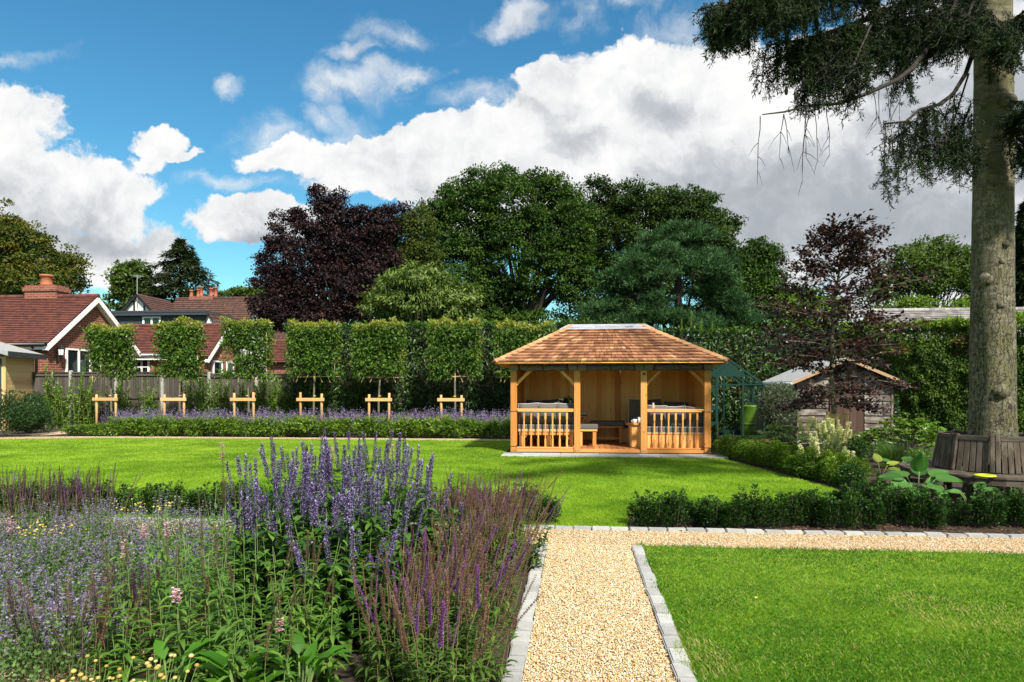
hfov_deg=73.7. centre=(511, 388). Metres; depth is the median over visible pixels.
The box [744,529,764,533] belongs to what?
kerb stone
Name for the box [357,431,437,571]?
hyssop plant
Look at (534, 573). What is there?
kerb stone
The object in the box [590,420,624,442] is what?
padded stool
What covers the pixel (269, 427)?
hedging plant
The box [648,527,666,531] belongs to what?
kerb stone
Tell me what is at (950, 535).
kerb stone
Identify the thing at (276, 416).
catmint plant
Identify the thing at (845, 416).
tree stake
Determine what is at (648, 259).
pine tree
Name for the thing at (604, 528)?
kerb stone
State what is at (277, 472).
hyssop plant
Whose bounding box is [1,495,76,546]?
catmint plant
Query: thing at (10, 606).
salvia plant
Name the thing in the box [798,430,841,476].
hyssop plant
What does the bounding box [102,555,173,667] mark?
salvia plant
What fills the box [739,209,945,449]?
copper beech
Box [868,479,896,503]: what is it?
box bush
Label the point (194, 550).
catmint plant
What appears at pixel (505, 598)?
salvia plant
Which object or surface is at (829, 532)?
kerb stone
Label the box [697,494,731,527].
box bush
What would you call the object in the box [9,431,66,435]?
gravel path
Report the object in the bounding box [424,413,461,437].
hedging plant
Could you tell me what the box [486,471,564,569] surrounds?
salvia plant
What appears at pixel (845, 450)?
hyssop plant
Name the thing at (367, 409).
laurel sapling
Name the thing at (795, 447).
box bush
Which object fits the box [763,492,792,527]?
box bush
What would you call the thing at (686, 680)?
kerb stone
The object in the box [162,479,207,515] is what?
box bush
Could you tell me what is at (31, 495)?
salvia plant
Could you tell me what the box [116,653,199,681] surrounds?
yarrow
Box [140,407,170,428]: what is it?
catmint plant
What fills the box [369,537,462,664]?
salvia plant
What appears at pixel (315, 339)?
pleached tree
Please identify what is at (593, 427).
side bench
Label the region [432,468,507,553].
salvia plant
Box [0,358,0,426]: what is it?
folding door
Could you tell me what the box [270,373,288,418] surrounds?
laurel sapling
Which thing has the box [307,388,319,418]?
laurel sapling
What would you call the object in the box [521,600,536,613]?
kerb stone
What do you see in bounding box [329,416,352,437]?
hedging plant
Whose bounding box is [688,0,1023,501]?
spruce tree
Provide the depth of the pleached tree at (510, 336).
22.34 m
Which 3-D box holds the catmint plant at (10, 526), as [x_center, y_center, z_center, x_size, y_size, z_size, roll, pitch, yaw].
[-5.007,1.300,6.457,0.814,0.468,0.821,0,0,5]
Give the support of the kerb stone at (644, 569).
on the ground at (630, 525)
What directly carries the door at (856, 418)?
in the garden shed
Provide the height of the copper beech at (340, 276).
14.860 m
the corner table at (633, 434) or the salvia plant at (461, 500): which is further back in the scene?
the corner table at (633, 434)
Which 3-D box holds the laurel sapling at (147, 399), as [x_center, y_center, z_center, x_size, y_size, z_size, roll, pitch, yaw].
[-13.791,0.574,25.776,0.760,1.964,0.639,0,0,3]
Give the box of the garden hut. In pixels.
[0,342,46,430]
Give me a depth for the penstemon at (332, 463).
5.20 m
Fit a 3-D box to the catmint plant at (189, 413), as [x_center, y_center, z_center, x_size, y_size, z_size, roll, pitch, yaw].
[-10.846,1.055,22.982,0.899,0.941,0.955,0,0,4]
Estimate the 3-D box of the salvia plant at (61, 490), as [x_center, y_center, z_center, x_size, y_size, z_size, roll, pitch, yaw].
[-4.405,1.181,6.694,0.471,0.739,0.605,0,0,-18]
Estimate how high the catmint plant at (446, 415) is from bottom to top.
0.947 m
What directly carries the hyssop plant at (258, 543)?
on the flower bed soil at (348, 673)
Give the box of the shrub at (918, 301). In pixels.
[885,293,969,307]
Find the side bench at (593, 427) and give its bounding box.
[580,423,597,445]
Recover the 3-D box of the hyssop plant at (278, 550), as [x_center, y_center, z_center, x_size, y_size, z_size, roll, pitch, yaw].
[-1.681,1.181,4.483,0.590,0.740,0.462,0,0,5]
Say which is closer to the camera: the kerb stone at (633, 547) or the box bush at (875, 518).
the kerb stone at (633, 547)
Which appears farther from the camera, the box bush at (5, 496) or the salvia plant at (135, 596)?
the box bush at (5, 496)
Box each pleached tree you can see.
[79,322,140,423]
[147,315,209,417]
[214,316,279,419]
[281,318,344,434]
[348,316,409,434]
[423,315,484,417]
[491,317,557,381]
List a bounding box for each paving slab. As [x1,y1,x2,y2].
[501,454,540,456]
[522,453,560,453]
[540,454,579,456]
[561,453,598,454]
[580,455,619,456]
[599,453,637,454]
[619,455,659,457]
[638,454,678,455]
[659,455,701,457]
[677,454,717,455]
[700,456,728,458]
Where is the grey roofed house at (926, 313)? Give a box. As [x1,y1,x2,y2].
[862,307,1023,340]
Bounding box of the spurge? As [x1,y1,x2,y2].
[711,424,724,449]
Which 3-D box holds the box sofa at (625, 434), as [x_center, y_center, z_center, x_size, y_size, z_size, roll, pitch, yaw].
[3.808,1.178,18.542,1.826,0.510,0.660,0,0,5]
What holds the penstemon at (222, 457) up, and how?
on the flower bed soil at (348, 673)
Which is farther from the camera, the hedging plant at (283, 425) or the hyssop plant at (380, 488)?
the hedging plant at (283, 425)
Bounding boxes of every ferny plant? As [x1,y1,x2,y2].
[867,441,896,462]
[904,446,933,459]
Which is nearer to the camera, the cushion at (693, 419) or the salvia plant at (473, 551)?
the salvia plant at (473, 551)
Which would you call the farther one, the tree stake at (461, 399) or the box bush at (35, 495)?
the tree stake at (461, 399)
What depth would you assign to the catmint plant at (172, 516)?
6.41 m
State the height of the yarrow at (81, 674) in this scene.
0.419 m
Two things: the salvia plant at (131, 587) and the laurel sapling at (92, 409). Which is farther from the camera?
the laurel sapling at (92, 409)
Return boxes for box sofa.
[622,424,627,441]
[647,426,702,447]
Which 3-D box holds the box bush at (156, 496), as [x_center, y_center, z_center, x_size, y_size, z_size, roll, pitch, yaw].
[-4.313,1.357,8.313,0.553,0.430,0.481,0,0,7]
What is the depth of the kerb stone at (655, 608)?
4.72 m
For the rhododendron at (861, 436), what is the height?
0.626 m
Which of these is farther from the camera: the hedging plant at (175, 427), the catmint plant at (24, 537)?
the hedging plant at (175, 427)
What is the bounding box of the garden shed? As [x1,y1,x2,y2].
[758,358,904,445]
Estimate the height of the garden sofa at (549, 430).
0.551 m
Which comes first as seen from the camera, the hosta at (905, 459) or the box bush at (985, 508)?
the box bush at (985, 508)
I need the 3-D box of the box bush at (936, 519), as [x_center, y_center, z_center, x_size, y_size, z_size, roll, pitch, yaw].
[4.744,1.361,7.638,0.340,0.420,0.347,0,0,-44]
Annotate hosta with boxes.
[866,453,900,482]
[877,453,963,504]
[882,456,911,469]
[945,482,999,513]
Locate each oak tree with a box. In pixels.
[0,197,95,294]
[411,160,608,328]
[550,172,763,335]
[701,235,807,334]
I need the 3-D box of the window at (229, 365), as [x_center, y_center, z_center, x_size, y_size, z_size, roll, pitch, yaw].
[-15.241,-0.850,36.918,0.070,1.200,0.800,0,0,5]
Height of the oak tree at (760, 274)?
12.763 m
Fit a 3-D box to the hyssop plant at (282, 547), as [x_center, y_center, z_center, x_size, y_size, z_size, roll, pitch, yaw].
[-1.290,1.057,4.280,0.697,0.987,0.632,0,0,5]
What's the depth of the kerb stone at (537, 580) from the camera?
5.42 m
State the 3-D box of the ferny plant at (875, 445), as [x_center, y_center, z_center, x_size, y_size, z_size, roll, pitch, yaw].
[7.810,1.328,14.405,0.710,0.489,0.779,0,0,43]
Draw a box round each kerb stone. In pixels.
[501,672,522,681]
[504,656,524,673]
[509,642,528,660]
[511,631,530,644]
[516,619,533,631]
[517,609,533,619]
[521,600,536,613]
[522,592,536,600]
[525,584,539,595]
[527,577,541,587]
[528,570,540,577]
[530,563,542,573]
[537,525,554,529]
[555,525,572,529]
[573,526,590,529]
[592,526,609,530]
[610,526,627,530]
[629,527,647,531]
[631,545,643,551]
[633,549,645,555]
[634,555,647,561]
[636,561,648,568]
[639,566,651,575]
[641,573,656,580]
[643,580,657,588]
[645,588,661,597]
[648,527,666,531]
[649,596,664,605]
[652,604,669,615]
[655,614,672,624]
[658,623,678,636]
[662,636,682,652]
[667,527,685,531]
[668,648,689,663]
[671,663,694,681]
[678,678,696,681]
[686,528,705,532]
[705,528,724,532]
[725,528,745,532]
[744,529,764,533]
[764,529,784,533]
[783,530,802,534]
[803,530,824,534]
[823,530,843,534]
[842,531,864,535]
[862,531,884,535]
[883,532,904,536]
[904,532,926,536]
[923,532,945,536]
[944,533,966,537]
[963,533,987,537]
[985,533,1008,538]
[1005,534,1023,538]
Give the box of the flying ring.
[973,474,996,477]
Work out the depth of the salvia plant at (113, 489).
7.48 m
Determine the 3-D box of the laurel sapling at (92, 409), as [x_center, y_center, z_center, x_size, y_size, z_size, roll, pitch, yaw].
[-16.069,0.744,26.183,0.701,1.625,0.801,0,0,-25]
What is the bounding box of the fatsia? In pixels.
[751,423,810,446]
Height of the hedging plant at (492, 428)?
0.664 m
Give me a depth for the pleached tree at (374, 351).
22.79 m
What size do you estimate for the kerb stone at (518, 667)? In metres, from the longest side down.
0.204 x 0.105 x 0.105 m
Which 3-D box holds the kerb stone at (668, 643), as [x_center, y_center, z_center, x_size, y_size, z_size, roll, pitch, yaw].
[0.968,1.577,4.121,0.112,0.103,0.198,0,1,5]
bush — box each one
[0,389,50,436]
[0,395,18,424]
[0,481,39,512]
[0,484,18,510]
[7,401,55,433]
[19,480,56,511]
[23,391,51,424]
[35,475,90,510]
[69,478,115,511]
[90,482,128,514]
[118,482,161,514]
[137,482,183,514]
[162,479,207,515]
[193,480,234,516]
[207,480,253,515]
[236,483,280,516]
[261,484,303,517]
[392,481,425,516]
[416,485,452,518]
[438,481,479,516]
[467,482,507,518]
[488,481,538,520]
[518,482,561,523]
[626,489,657,526]
[644,491,672,526]
[660,487,691,526]
[683,495,710,525]
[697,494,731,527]
[712,433,739,455]
[713,494,745,527]
[719,436,740,458]
[725,435,757,458]
[731,437,762,461]
[736,483,773,527]
[742,438,774,463]
[744,442,772,465]
[754,381,802,437]
[755,440,790,467]
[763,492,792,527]
[764,442,790,470]
[772,443,803,472]
[778,490,811,526]
[781,444,814,475]
[783,447,820,477]
[783,455,822,477]
[794,446,838,480]
[796,486,829,525]
[812,452,854,483]
[813,494,845,528]
[826,451,872,484]
[829,484,849,508]
[833,461,865,489]
[837,488,868,528]
[846,436,871,467]
[851,479,875,507]
[858,486,887,528]
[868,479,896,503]
[881,485,905,524]
[897,483,932,526]
[918,491,952,528]
[939,497,974,526]
[966,483,1008,527]
[989,487,1023,525]
[1006,487,1023,526]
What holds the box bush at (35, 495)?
on the lawn at (373, 445)
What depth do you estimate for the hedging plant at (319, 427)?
21.71 m
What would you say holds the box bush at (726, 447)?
on the border soil at (873, 480)
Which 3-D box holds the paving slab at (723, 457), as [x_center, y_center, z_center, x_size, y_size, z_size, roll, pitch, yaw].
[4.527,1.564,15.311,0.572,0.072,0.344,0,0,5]
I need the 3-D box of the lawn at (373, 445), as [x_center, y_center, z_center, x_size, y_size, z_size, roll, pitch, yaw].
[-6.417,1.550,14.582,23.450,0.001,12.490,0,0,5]
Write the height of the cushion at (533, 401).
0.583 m
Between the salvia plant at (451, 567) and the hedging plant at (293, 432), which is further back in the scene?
the hedging plant at (293, 432)
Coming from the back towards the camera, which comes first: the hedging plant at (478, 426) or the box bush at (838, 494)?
the hedging plant at (478, 426)
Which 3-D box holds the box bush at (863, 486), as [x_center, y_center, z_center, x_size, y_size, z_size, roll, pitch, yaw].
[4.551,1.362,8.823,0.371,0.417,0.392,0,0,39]
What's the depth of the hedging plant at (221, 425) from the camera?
21.97 m
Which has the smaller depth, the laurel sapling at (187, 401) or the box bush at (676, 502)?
the box bush at (676, 502)
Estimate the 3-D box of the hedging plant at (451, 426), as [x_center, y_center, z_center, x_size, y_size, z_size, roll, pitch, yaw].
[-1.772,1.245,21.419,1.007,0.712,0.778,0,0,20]
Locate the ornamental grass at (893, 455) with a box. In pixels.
[872,437,914,467]
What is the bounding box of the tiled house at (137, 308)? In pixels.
[111,275,270,368]
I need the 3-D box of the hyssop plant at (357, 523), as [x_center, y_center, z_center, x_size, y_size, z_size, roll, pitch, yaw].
[-1.150,1.038,4.399,0.599,1.026,0.861,0,0,5]
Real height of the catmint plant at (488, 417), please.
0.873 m
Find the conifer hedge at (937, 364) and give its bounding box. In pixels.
[837,310,1023,442]
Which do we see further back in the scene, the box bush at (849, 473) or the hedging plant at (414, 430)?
the hedging plant at (414, 430)
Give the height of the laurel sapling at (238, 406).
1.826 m
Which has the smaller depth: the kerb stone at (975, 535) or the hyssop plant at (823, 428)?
the kerb stone at (975, 535)
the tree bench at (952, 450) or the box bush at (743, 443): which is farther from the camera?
the box bush at (743, 443)
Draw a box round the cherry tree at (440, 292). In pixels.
[354,259,491,328]
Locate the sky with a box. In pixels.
[0,0,1023,335]
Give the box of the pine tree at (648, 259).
[571,215,771,335]
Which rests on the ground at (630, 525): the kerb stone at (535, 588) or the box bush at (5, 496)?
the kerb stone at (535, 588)
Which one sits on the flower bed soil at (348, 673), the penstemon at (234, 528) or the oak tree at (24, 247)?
the penstemon at (234, 528)
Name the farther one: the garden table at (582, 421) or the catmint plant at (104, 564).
the garden table at (582, 421)
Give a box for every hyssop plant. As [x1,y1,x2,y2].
[201,510,304,619]
[216,482,301,621]
[225,453,310,581]
[226,467,326,632]
[228,510,272,579]
[239,527,336,636]
[257,475,365,635]
[258,440,356,574]
[260,435,330,540]
[280,468,385,620]
[288,519,399,657]
[298,429,393,559]
[316,524,375,644]
[327,443,414,583]
[329,479,428,626]
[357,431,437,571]
[366,500,428,582]
[374,464,454,583]
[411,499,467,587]
[797,414,829,448]
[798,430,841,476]
[813,418,850,452]
[825,425,851,451]
[842,446,855,458]
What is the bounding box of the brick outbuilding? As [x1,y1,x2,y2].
[260,339,292,372]
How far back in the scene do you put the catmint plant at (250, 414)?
23.36 m
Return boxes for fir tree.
[126,237,229,302]
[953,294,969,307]
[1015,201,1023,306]
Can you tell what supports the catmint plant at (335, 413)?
on the border soil at (873, 480)
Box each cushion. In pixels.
[518,403,538,423]
[526,399,541,402]
[537,403,556,424]
[541,399,558,403]
[555,403,573,424]
[628,399,639,421]
[647,399,660,405]
[647,405,666,425]
[664,401,682,406]
[665,406,685,426]
[685,406,702,426]
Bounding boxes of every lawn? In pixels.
[0,438,861,526]
[644,546,1023,681]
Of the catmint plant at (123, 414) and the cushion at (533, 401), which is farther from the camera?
the catmint plant at (123, 414)
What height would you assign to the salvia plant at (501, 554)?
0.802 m
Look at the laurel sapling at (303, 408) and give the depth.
24.86 m
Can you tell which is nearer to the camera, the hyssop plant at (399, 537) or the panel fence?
the hyssop plant at (399, 537)
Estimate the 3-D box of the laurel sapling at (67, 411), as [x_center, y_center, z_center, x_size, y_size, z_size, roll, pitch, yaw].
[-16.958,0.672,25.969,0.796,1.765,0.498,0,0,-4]
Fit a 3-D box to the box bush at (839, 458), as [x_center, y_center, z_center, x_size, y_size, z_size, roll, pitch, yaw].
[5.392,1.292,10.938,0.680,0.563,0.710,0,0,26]
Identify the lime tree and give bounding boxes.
[100,258,170,310]
[213,285,268,296]
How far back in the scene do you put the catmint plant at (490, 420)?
21.77 m
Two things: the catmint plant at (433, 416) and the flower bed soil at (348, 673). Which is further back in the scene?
the catmint plant at (433, 416)
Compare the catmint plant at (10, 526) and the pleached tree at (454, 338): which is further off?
the pleached tree at (454, 338)
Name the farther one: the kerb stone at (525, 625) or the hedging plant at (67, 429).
the hedging plant at (67, 429)
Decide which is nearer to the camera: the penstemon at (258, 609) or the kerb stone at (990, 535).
the penstemon at (258, 609)
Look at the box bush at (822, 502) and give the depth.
7.59 m
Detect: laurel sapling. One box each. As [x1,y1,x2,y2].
[42,363,59,428]
[42,382,65,428]
[55,384,74,427]
[68,371,84,424]
[76,375,94,424]
[82,387,102,425]
[104,381,121,417]
[115,386,130,424]
[123,392,143,416]
[134,378,158,416]
[145,390,158,419]
[181,380,192,417]
[186,377,201,417]
[191,373,211,417]
[197,378,218,417]
[207,379,227,416]
[218,378,229,416]
[231,382,245,416]
[237,377,259,426]
[242,386,259,416]
[251,376,267,416]
[259,380,278,417]
[264,389,282,415]
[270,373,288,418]
[273,389,289,415]
[279,382,294,415]
[295,382,311,414]
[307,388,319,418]
[317,382,331,419]
[323,391,336,418]
[337,384,349,416]
[345,387,360,419]
[360,393,372,430]
[380,390,387,417]
[396,406,408,414]
[409,388,423,418]
[428,387,438,417]
[479,386,493,415]
[496,389,505,419]
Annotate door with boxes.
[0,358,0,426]
[711,376,716,440]
[829,384,863,443]
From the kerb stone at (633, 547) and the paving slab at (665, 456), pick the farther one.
the paving slab at (665, 456)
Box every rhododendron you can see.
[852,429,900,455]
[863,413,946,460]
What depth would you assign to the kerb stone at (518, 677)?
3.62 m
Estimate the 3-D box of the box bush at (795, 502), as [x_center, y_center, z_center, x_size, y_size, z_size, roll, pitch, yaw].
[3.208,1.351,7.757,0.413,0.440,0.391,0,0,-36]
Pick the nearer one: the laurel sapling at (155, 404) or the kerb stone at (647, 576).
the kerb stone at (647, 576)
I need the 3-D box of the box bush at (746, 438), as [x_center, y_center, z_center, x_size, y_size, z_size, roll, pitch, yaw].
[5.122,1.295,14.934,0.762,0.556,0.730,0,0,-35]
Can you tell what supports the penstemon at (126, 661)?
on the flower bed soil at (348, 673)
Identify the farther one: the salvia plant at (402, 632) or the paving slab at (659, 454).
the paving slab at (659, 454)
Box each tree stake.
[92,394,117,423]
[160,394,185,434]
[230,392,255,434]
[296,392,323,435]
[365,393,391,435]
[437,395,464,436]
[826,411,848,447]
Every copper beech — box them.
[243,183,416,333]
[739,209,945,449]
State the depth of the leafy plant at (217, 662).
3.13 m
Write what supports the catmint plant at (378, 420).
on the border soil at (873, 480)
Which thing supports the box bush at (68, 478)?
on the lawn at (373, 445)
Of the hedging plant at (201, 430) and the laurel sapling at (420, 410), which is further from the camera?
the laurel sapling at (420, 410)
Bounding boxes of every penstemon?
[7,516,16,596]
[86,559,192,681]
[94,523,189,664]
[118,488,200,622]
[120,539,136,647]
[132,525,218,681]
[156,524,241,681]
[162,520,176,638]
[171,477,273,647]
[181,525,295,660]
[190,578,300,681]
[196,481,269,619]
[208,533,323,681]
[218,442,232,602]
[250,602,304,681]
[261,527,349,659]
[266,572,356,681]
[330,448,334,510]
[390,444,393,487]
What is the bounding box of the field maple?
[352,203,450,321]
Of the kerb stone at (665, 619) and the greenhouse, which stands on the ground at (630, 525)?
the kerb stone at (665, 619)
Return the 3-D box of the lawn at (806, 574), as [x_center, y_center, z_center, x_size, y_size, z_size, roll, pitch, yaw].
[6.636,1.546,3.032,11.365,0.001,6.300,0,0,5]
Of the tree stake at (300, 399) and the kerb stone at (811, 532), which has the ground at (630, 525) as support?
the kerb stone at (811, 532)
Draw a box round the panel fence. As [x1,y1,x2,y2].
[32,370,768,431]
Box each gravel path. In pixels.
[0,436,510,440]
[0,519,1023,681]
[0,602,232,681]
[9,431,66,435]
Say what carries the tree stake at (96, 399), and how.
on the border soil at (873, 480)
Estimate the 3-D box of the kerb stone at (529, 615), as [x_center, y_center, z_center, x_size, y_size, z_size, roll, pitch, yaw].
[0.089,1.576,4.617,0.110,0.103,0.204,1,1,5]
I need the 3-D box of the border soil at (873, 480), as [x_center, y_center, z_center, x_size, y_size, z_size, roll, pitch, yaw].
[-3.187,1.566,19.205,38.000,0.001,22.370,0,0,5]
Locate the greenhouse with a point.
(729, 369)
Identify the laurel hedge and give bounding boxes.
[282,318,617,431]
[634,324,876,430]
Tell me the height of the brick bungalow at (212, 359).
5.210 m
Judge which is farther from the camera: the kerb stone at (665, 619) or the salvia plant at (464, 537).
the salvia plant at (464, 537)
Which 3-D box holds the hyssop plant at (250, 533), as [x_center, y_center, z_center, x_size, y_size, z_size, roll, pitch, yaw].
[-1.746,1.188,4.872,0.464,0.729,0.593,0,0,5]
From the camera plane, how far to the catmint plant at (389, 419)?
22.05 m
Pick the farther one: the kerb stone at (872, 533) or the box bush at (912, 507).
the box bush at (912, 507)
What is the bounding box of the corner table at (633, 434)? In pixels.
[625,422,639,446]
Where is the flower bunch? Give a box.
[556,396,573,403]
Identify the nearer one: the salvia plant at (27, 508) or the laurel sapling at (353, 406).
the salvia plant at (27, 508)
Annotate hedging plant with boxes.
[59,424,83,434]
[70,425,98,435]
[76,423,106,435]
[90,422,124,435]
[103,415,132,435]
[118,416,141,435]
[125,415,152,435]
[135,417,161,435]
[143,414,175,436]
[165,417,187,435]
[175,417,199,436]
[185,416,209,436]
[195,415,220,436]
[210,414,239,436]
[226,416,244,436]
[230,417,260,436]
[248,416,269,436]
[258,416,282,436]
[269,415,306,437]
[281,415,304,436]
[294,414,319,436]
[312,418,330,437]
[322,418,342,436]
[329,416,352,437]
[350,414,375,437]
[371,416,394,437]
[379,414,414,437]
[395,419,413,437]
[401,416,431,437]
[410,418,441,437]
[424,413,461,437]
[442,417,470,438]
[451,416,481,438]
[472,418,492,438]
[486,419,504,438]
[492,415,510,438]
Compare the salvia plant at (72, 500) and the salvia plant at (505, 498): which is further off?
the salvia plant at (72, 500)
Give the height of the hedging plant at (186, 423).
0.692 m
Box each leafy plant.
[129,638,220,681]
[193,648,289,681]
[257,629,351,681]
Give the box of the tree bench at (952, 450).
[899,429,1023,502]
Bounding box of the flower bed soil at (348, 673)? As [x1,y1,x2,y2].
[1,534,670,681]
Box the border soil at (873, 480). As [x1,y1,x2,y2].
[0,428,1023,533]
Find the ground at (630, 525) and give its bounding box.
[0,423,733,595]
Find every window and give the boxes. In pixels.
[65,348,98,371]
[134,360,149,371]
[142,316,160,323]
[213,360,222,374]
[226,361,233,372]
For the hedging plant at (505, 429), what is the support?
on the border soil at (873, 480)
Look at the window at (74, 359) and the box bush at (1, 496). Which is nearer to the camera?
the box bush at (1, 496)
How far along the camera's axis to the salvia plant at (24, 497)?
7.03 m
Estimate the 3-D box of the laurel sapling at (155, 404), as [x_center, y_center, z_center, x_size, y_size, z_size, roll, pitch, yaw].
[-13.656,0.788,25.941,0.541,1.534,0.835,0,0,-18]
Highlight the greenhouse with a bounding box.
[711,360,764,441]
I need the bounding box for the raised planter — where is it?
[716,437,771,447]
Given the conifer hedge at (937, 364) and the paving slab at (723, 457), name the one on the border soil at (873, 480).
the conifer hedge at (937, 364)
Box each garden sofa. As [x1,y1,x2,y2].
[518,424,573,446]
[525,435,573,441]
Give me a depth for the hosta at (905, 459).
12.01 m
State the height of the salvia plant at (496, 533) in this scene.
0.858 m
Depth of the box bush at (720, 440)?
15.59 m
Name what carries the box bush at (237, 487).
on the lawn at (373, 445)
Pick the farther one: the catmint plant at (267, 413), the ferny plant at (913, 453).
the catmint plant at (267, 413)
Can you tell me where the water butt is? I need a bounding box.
[740,405,760,434]
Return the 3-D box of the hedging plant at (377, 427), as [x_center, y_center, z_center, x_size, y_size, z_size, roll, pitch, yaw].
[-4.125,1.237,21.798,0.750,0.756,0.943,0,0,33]
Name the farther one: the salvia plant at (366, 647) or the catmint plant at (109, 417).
the catmint plant at (109, 417)
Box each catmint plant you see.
[0,507,34,549]
[0,510,88,564]
[0,511,26,551]
[0,528,105,602]
[0,536,45,609]
[0,538,25,576]
[0,547,55,631]
[0,565,63,670]
[0,567,127,681]
[0,576,67,681]
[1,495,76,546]
[2,512,116,587]
[2,587,132,673]
[3,560,136,642]
[37,497,147,568]
[57,494,142,555]
[73,529,163,600]
[78,509,198,589]
[85,540,221,647]
[100,408,125,431]
[110,407,137,422]
[110,490,217,554]
[111,407,136,431]
[117,505,221,567]
[128,407,157,421]
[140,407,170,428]
[151,541,230,613]
[159,526,238,579]
[172,408,204,420]
[175,407,198,418]
[180,505,251,572]
[184,499,241,552]
[206,407,231,433]
[222,409,247,432]
[237,406,265,433]
[238,412,258,433]
[250,404,280,419]
[270,412,291,434]
[295,408,321,434]
[310,410,331,420]
[320,405,350,427]
[341,413,356,433]
[342,407,367,432]
[345,410,373,433]
[368,410,388,434]
[376,411,400,434]
[407,407,427,420]
[412,408,430,434]
[423,408,446,434]
[431,407,458,435]
[442,407,470,424]
[453,412,476,435]
[468,409,486,435]
[468,409,493,432]
[479,408,499,421]
[482,412,500,436]
[488,409,504,424]
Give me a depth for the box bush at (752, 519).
7.62 m
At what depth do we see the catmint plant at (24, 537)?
5.86 m
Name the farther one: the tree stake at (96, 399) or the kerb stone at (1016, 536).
the tree stake at (96, 399)
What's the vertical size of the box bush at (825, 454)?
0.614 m
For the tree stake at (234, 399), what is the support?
on the border soil at (873, 480)
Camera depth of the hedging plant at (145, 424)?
22.13 m
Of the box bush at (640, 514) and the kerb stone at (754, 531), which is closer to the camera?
the kerb stone at (754, 531)
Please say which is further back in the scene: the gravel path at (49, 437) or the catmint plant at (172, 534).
the gravel path at (49, 437)
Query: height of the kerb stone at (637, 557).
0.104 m
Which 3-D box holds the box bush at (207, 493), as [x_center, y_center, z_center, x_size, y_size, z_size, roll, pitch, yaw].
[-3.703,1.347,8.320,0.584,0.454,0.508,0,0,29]
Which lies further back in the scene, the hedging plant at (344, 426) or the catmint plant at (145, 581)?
the hedging plant at (344, 426)
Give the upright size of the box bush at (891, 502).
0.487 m
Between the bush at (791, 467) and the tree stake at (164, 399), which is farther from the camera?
the tree stake at (164, 399)
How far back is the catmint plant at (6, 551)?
5.48 m
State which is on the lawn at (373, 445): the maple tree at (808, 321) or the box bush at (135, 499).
the box bush at (135, 499)
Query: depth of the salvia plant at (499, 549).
4.69 m
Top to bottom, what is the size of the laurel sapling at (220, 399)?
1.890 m
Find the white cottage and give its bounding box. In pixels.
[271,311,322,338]
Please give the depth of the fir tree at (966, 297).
39.83 m
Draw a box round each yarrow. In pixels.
[0,520,86,580]
[50,654,135,681]
[112,499,182,556]
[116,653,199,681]
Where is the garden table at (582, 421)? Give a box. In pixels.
[536,415,587,443]
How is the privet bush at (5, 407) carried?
on the ground at (630, 525)
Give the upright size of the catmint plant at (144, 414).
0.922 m
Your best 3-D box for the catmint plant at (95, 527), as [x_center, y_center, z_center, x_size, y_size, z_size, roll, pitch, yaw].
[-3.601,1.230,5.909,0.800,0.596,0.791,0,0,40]
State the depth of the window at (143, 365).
34.92 m
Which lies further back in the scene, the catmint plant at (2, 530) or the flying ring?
the flying ring
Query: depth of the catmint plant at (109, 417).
23.02 m
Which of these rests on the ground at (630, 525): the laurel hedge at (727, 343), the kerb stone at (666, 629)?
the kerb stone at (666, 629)
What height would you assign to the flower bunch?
0.459 m
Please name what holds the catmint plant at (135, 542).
on the flower bed soil at (348, 673)
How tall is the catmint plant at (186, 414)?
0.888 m
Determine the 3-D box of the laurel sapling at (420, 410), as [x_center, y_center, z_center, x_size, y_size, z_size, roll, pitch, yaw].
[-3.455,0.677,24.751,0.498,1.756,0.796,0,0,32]
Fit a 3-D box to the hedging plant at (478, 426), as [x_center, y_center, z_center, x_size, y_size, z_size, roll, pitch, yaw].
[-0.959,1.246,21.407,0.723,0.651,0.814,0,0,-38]
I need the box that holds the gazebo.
[492,323,730,453]
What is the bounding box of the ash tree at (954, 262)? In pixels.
[853,233,970,316]
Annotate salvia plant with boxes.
[0,463,26,528]
[0,463,64,532]
[0,466,37,532]
[0,470,63,543]
[3,562,75,680]
[16,466,91,534]
[26,576,109,681]
[32,472,96,536]
[49,585,112,681]
[53,462,99,525]
[57,467,121,534]
[60,558,115,675]
[71,462,142,525]
[90,556,140,662]
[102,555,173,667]
[346,546,454,681]
[352,550,494,681]
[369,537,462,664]
[374,545,524,681]
[380,539,472,679]
[391,519,463,601]
[399,527,486,650]
[401,467,467,549]
[403,542,525,667]
[404,526,512,642]
[404,574,542,681]
[410,527,499,624]
[418,512,524,619]
[424,478,518,585]
[424,506,515,610]
[427,510,497,578]
[429,474,484,569]
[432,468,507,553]
[432,486,507,560]
[432,542,536,681]
[436,474,519,574]
[445,469,503,548]
[454,487,556,596]
[457,508,544,627]
[458,479,533,561]
[461,482,523,582]
[465,464,516,524]
[465,465,562,536]
[468,469,540,546]
[469,473,550,569]
[482,479,569,567]
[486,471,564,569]
[495,471,553,553]
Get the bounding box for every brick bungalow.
[0,274,140,420]
[121,320,243,374]

